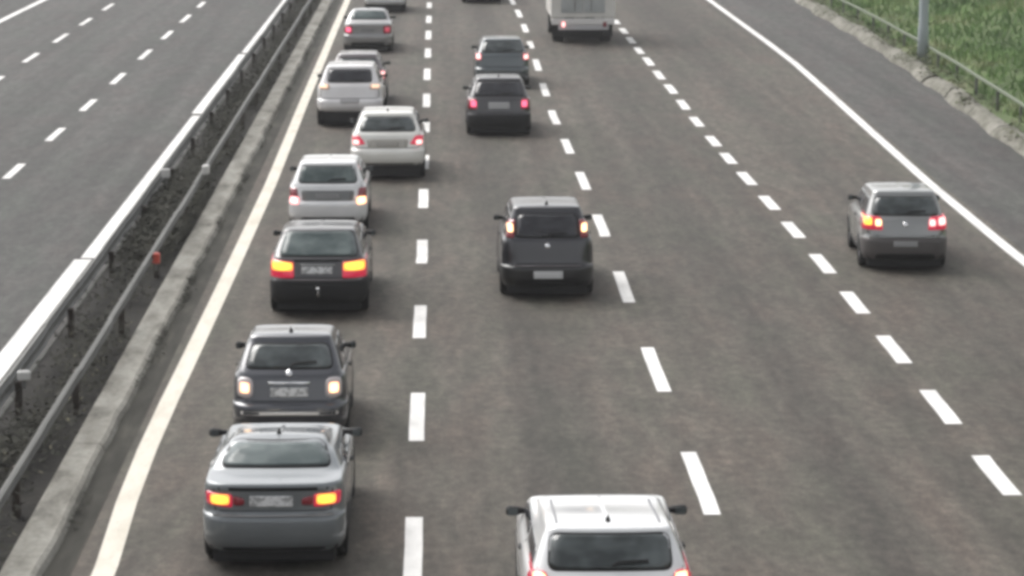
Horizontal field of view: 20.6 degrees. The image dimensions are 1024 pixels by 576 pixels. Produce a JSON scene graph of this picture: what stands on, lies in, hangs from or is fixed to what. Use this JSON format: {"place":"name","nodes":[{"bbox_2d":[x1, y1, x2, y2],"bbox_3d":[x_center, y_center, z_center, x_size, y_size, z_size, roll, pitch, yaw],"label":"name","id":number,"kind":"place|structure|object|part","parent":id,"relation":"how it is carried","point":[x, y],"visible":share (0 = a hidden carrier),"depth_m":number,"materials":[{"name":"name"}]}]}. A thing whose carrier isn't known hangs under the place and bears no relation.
{"place":"outdoors","nodes":[
{"label":"outdoors","id":0,"kind":"place"},
{"bbox_2d":[0,0,321,570],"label":"median ground","id":1,"kind":"structure","parent":0,"point":[41,483],"depth_m":45.02,"materials":[{"name":"soil"}]},
{"bbox_2d":[0,0,297,414],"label":"guard rail","id":2,"kind":"object","parent":1,"relation":"on","point":[10,383],"visible":0.81,"depth_m":52.88,"materials":[{"name":"metal"}]},
{"bbox_2d":[17,370,30,388],"bbox_3d":[-6.986,1.311,40.305,0.180,0.260,0.100,0,10,-2],"label":"rail reflector","id":3,"kind":"object","parent":2,"relation":"attached to","point":[23,376],"visible":1,"depth_m":40.25,"materials":[{"name":"grey plastic"}]},
{"bbox_2d":[162,169,169,182],"bbox_3d":[-7.634,-2.470,62.091,0.180,0.320,0.120,0,10,-2],"label":"rail reflector","id":4,"kind":"object","parent":2,"relation":"attached to","point":[165,173],"visible":1,"depth_m":62.03,"materials":[{"name":"grey plastic"}]},
{"bbox_2d":[0,0,316,517],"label":"guard rail","id":5,"kind":"object","parent":1,"relation":"on","point":[11,485],"visible":0.84,"depth_m":44.90,"materials":[{"name":"metal"}]},
{"bbox_2d":[152,252,159,269],"bbox_3d":[-6.474,-0.484,51.236,0.140,0.320,0.100,0,10,-2],"label":"rail reflector","id":6,"kind":"object","parent":5,"relation":"attached to","point":[156,258],"visible":1,"depth_m":51.18,"materials":[{"name":"red plastic"}]},
{"bbox_2d":[202,165,209,179],"bbox_3d":[-6.752,-2.553,62.099,0.150,0.320,0.240,0,10,-2],"label":"rail reflector","id":7,"kind":"object","parent":5,"relation":"attached to","point":[205,170],"visible":1,"depth_m":61.98,"materials":[{"name":"grey plastic"}]},
{"bbox_2d":[0,0,319,563],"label":"median weeds","id":8,"kind":"object","parent":1,"relation":"on","point":[159,215],"visible":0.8,"depth_m":55.69,"materials":[{"name":"green plant"}]},
{"bbox_2d":[0,0,333,575],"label":"concrete kerb","id":9,"kind":"structure","parent":1,"relation":"on","point":[38,544],"depth_m":43.73,"materials":[{"name":"grey concrete"}]},
{"bbox_2d":[42,0,340,575],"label":"gutter","id":10,"kind":"object","parent":1,"relation":"on","point":[68,553],"visible":0.96,"depth_m":44.38,"materials":[{"name":"grey concrete"}]},
{"bbox_2d":[67,8,329,532],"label":"gutter weeds","id":11,"kind":"object","parent":1,"relation":"on","point":[158,350],"visible":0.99,"depth_m":50.32,"materials":[{"name":"green plant"}]},
{"bbox_2d":[0,0,1003,418],"bbox_3d":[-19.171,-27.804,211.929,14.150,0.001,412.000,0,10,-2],"label":"opposite road","id":12,"kind":"structure","parent":0,"point":[67,191],"depth_m":82.03,"materials":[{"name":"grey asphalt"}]},
{"bbox_2d":[0,0,44,22],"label":"edge line","id":13,"kind":"object","parent":12,"relation":"on","point":[19,11],"visible":1,"depth_m":119.10,"materials":[{"name":"paint"}]},
{"bbox_2d":[0,4,113,79],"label":"opposite lane line","id":14,"kind":"object","parent":12,"relation":"on","point":[56,40],"visible":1,"depth_m":105.64,"materials":[{"name":"paint"}]},
{"bbox_2d":[3,2,205,177],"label":"opposite lane line","id":15,"kind":"object","parent":12,"relation":"on","point":[18,167],"visible":1,"depth_m":82.79,"materials":[{"name":"paint"}]},
{"bbox_2d":[0,0,285,379],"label":"opposite edge line","id":16,"kind":"object","parent":12,"relation":"on","point":[16,345],"visible":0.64,"depth_m":55.74,"materials":[{"name":"paint"}]},
{"bbox_2d":[830,0,1023,121],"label":"verge rail","id":17,"kind":"object","parent":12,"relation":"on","point":[987,82],"visible":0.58,"depth_m":89.58,"materials":[{"name":"grey metal"}]},
{"bbox_2d":[70,0,1023,575],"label":"road","id":18,"kind":"structure","parent":0,"point":[794,410],"depth_m":46.79,"materials":[{"name":"grey asphalt"}]},
{"bbox_2d":[91,0,349,575],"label":"edge line","id":19,"kind":"object","parent":18,"relation":"on","point":[110,553],"visible":1,"depth_m":44.53,"materials":[{"name":"paint"}]},
{"bbox_2d":[203,423,361,561],"bbox_3d":[-2.827,2.240,34.745,1.920,1.390,4.470,0,10,-2],"label":"car","id":20,"kind":"object","parent":18,"relation":"on","point":[279,491],"visible":1,"depth_m":32.80,"materials":[{"name":"silver metal"}]},
{"bbox_3d":[-3.587,2.018,34.149,0.091,0.101,0.829,0,10,0],"label":"side window","id":21,"kind":"part","parent":20,"relation":"part of","materials":[{"name":"grey glass"}]},
{"bbox_3d":[-2.794,1.969,33.470,1.241,0.180,0.489,0,10,-2],"label":"rear window","id":22,"kind":"part","parent":20,"relation":"part of","materials":[{"name":"grey glass"}]},
{"bbox_3d":[-2.112,1.839,35.212,0.063,0.109,1.048,-1,10,-3],"label":"side window","id":23,"kind":"part","parent":20,"relation":"part of","materials":[{"name":"grey glass"}]},
{"bbox_3d":[-2.039,2.011,34.190,0.091,0.101,0.829,-1,10,-3],"label":"side window","id":24,"kind":"part","parent":20,"relation":"part of","materials":[{"name":"grey glass"}]},
{"bbox_2d":[233,324,355,427],"bbox_3d":[-3.123,1.147,40.532,1.740,1.566,3.590,0,10,-2],"label":"car","id":25,"kind":"object","parent":18,"relation":"on","point":[293,373],"visible":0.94,"depth_m":38.99,"materials":[{"name":"grey metal"}]},
{"bbox_3d":[-3.086,0.945,39.111,1.163,0.277,0.331,0,10,-2],"label":"rear window","id":26,"kind":"part","parent":25,"relation":"part of","materials":[{"name":"grey glass"}]},
{"bbox_3d":[-2.431,0.889,39.667,0.115,0.273,0.774,0,10,-2],"label":"side window","id":27,"kind":"part","parent":25,"relation":"part of","materials":[{"name":"grey glass"}]},
{"bbox_3d":[-2.458,0.732,40.607,0.115,0.284,0.934,0,10,-2],"label":"side window","id":28,"kind":"part","parent":25,"relation":"part of","materials":[{"name":"grey glass"}]},
{"bbox_2d":[270,220,375,310],"bbox_3d":[-3.414,-0.578,50.822,1.870,1.445,4.643,0,10,-2],"label":"car","id":29,"kind":"object","parent":18,"relation":"on","point":[320,265],"visible":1,"depth_m":48.88,"materials":[{"name":"grey paint"}]},
{"bbox_3d":[-3.368,-0.774,49.048,1.335,0.358,0.514,0,10,-2],"label":"rear window","id":30,"kind":"part","parent":29,"relation":"part of","materials":[{"name":"grey glass"}]},
{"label":"side window","id":31,"kind":"part","parent":29,"relation":"part of","materials":[{"name":"grey glass"}]},
{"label":"side window","id":32,"kind":"part","parent":29,"relation":"part of","materials":[{"name":"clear glass"}]},
{"bbox_2d":[289,154,373,227],"bbox_3d":[-3.858,-2.176,60.047,1.800,1.440,4.020,0,10,-2],"label":"car","id":33,"kind":"object","parent":18,"relation":"on","point":[330,186],"visible":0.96,"depth_m":58.25,"materials":[{"name":"white paint"}]},
{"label":"rear window","id":34,"kind":"part","parent":33,"relation":"part of","materials":[{"name":"grey glass"}]},
{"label":"side window","id":35,"kind":"part","parent":33,"relation":"part of","materials":[{"name":"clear glass"}]},
{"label":"side window","id":36,"kind":"part","parent":33,"relation":"part of","materials":[{"name":"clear glass"}]},
{"bbox_2d":[317,61,386,123],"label":"car","id":37,"kind":"object","parent":18,"relation":"on","point":[347,91],"visible":0.91,"depth_m":77.09,"materials":[{"name":"white paint"}]},
{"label":"rear window","id":38,"kind":"part","parent":37,"relation":"part of","materials":[{"name":"black glass"}]},
{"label":"side window","id":39,"kind":"part","parent":37,"relation":"part of","materials":[{"name":"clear glass"}]},
{"bbox_2d":[328,50,390,104],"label":"car","id":40,"kind":"object","parent":18,"relation":"on","point":[376,57],"visible":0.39,"depth_m":82.11,"materials":[{"name":"grey paint"}]},
{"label":"rear window","id":41,"kind":"part","parent":40,"relation":"part of","materials":[{"name":"grey glass"}]},
{"bbox_2d":[344,6,395,50],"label":"car","id":42,"kind":"object","parent":18,"relation":"on","point":[368,28],"visible":0.99,"depth_m":99.90,"materials":[{"name":"silver metal"}]},
{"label":"rear window","id":43,"kind":"part","parent":42,"relation":"part of","materials":[{"name":"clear glass"}]},
{"bbox_2d":[365,0,405,10],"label":"car","id":44,"kind":"object","parent":18,"relation":"on","point":[393,5],"visible":0.98,"depth_m":118.54,"materials":[{"name":"white paint"}]},
{"bbox_2d":[350,106,428,175],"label":"car","id":45,"kind":"object","parent":18,"relation":"on","point":[388,140],"visible":0.95,"depth_m":66.33,"materials":[{"name":"beige paint"}]},
{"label":"rear window","id":46,"kind":"part","parent":45,"relation":"part of","materials":[{"name":"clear glass"}]},
{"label":"side window","id":47,"kind":"part","parent":45,"relation":"part of","materials":[{"name":"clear glass"}]},
{"bbox_2d":[403,3,431,575],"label":"lane line","id":48,"kind":"object","parent":18,"relation":"on","point":[413,546],"visible":0.91,"depth_m":41.33,"materials":[{"name":"paint"}]},
{"bbox_2d":[462,0,500,1],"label":"car","id":49,"kind":"object","parent":18,"relation":"on","point":[481,0],"visible":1,"depth_m":124.01,"materials":[{"name":"black paint"}]},
{"bbox_2d":[463,74,530,132],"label":"car","id":50,"kind":"object","parent":18,"relation":"on","point":[497,103],"visible":1,"depth_m":74.96,"materials":[{"name":"grey paint"}]},
{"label":"rear window","id":51,"kind":"part","parent":50,"relation":"part of","materials":[{"name":"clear glass"}]},
{"bbox_2d":[471,36,529,84],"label":"car","id":52,"kind":"object","parent":18,"relation":"on","point":[500,54],"visible":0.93,"depth_m":87.62,"materials":[{"name":"grey paint"}]},
{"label":"rear window","id":53,"kind":"part","parent":52,"relation":"part of","materials":[{"name":"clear glass"}]},
{"bbox_2d":[493,197,592,293],"bbox_3d":[0.588,-0.964,52.242,1.840,1.721,3.987,0,10,-2],"label":"car","id":54,"kind":"object","parent":18,"relation":"on","point":[544,245],"visible":1,"depth_m":50.50,"materials":[{"name":"paint"}]},
{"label":"side window","id":55,"kind":"part","parent":54,"relation":"part of","materials":[{"name":"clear glass"}]},
{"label":"side window","id":56,"kind":"part","parent":54,"relation":"part of","materials":[{"name":"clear glass"}]},
{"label":"rear window","id":57,"kind":"part","parent":54,"relation":"part of","materials":[{"name":"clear glass"}]},
{"bbox_2d":[546,0,614,40],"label":"box truck","id":58,"kind":"object","parent":18,"relation":"on","point":[581,19],"visible":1,"depth_m":103.32,"materials":[{"name":"silver metal"}]},
{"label":"rear door","id":59,"kind":"part","parent":58,"relation":"part of","materials":[{"name":"silver metal"}]},
{"bbox_2d":[506,494,690,575],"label":"car","id":60,"kind":"object","parent":18,"relation":"on","point":[602,535],"visible":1,"depth_m":29.06,"materials":[{"name":"white paint"}]},
{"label":"side window","id":61,"kind":"part","parent":60,"relation":"part of","materials":[{"name":"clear glass"}]},
{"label":"side window","id":62,"kind":"part","parent":60,"relation":"part of","materials":[{"name":"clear glass"}]},
{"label":"rear window","id":63,"kind":"part","parent":60,"relation":"part of","materials":[{"name":"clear glass"}]},
{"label":"side window","id":64,"kind":"part","parent":60,"relation":"part of","materials":[{"name":"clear glass"}]},
{"bbox_2d":[510,0,720,514],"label":"lane line","id":65,"kind":"object","parent":18,"relation":"on","point":[704,492],"visible":0.99,"depth_m":45.01,"materials":[{"name":"paint"}]},
{"bbox_2d":[615,20,1021,494],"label":"merge lane line","id":66,"kind":"object","parent":18,"relation":"on","point":[996,476],"visible":0.91,"depth_m":47.02,"materials":[{"name":"paint"}]},
{"bbox_2d":[707,0,1023,265],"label":"edge line","id":67,"kind":"object","parent":18,"relation":"on","point":[968,215],"visible":1,"depth_m":70.93,"materials":[{"name":"paint"}]},
{"bbox_2d":[716,0,1023,250],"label":"shoulder","id":68,"kind":"object","parent":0,"point":[971,163],"visible":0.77,"depth_m":80.72},
{"bbox_2d":[795,0,1023,156],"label":"concrete kerb","id":69,"kind":"structure","parent":68,"relation":"on","point":[986,120],"depth_m":88.16,"materials":[{"name":"grey concrete"}]},
{"bbox_2d":[807,0,1023,149],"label":"kerb weeds","id":70,"kind":"object","parent":69,"relation":"on","point":[854,18],"visible":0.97,"depth_m":93.46,"materials":[{"name":"green plant"}]},
{"bbox_2d":[847,182,946,266],"bbox_3d":[7.524,-1.369,55.193,1.800,1.510,3.938,0,10,2],"label":"car","id":71,"kind":"object","parent":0,"point":[896,223],"visible":1,"depth_m":53.49,"materials":[{"name":"grey metal"}]},
{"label":"side window","id":72,"kind":"part","parent":71,"relation":"part of","materials":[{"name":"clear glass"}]},
{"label":"side window","id":73,"kind":"part","parent":71,"relation":"part of","materials":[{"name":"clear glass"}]},
{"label":"rear window","id":74,"kind":"part","parent":71,"relation":"part of","materials":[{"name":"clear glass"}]},
{"bbox_2d":[813,0,1023,130],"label":"grass bank","id":75,"kind":"structure","parent":0,"point":[1006,118],"depth_m":99.28,"materials":[{"name":"green plant"}]},
{"bbox_2d":[917,0,931,64],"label":"lamp column","id":76,"kind":"structure","parent":75,"relation":"on","point":[923,38],"depth_m":94.38,"materials":[{"name":"silver metal"}]}
]}

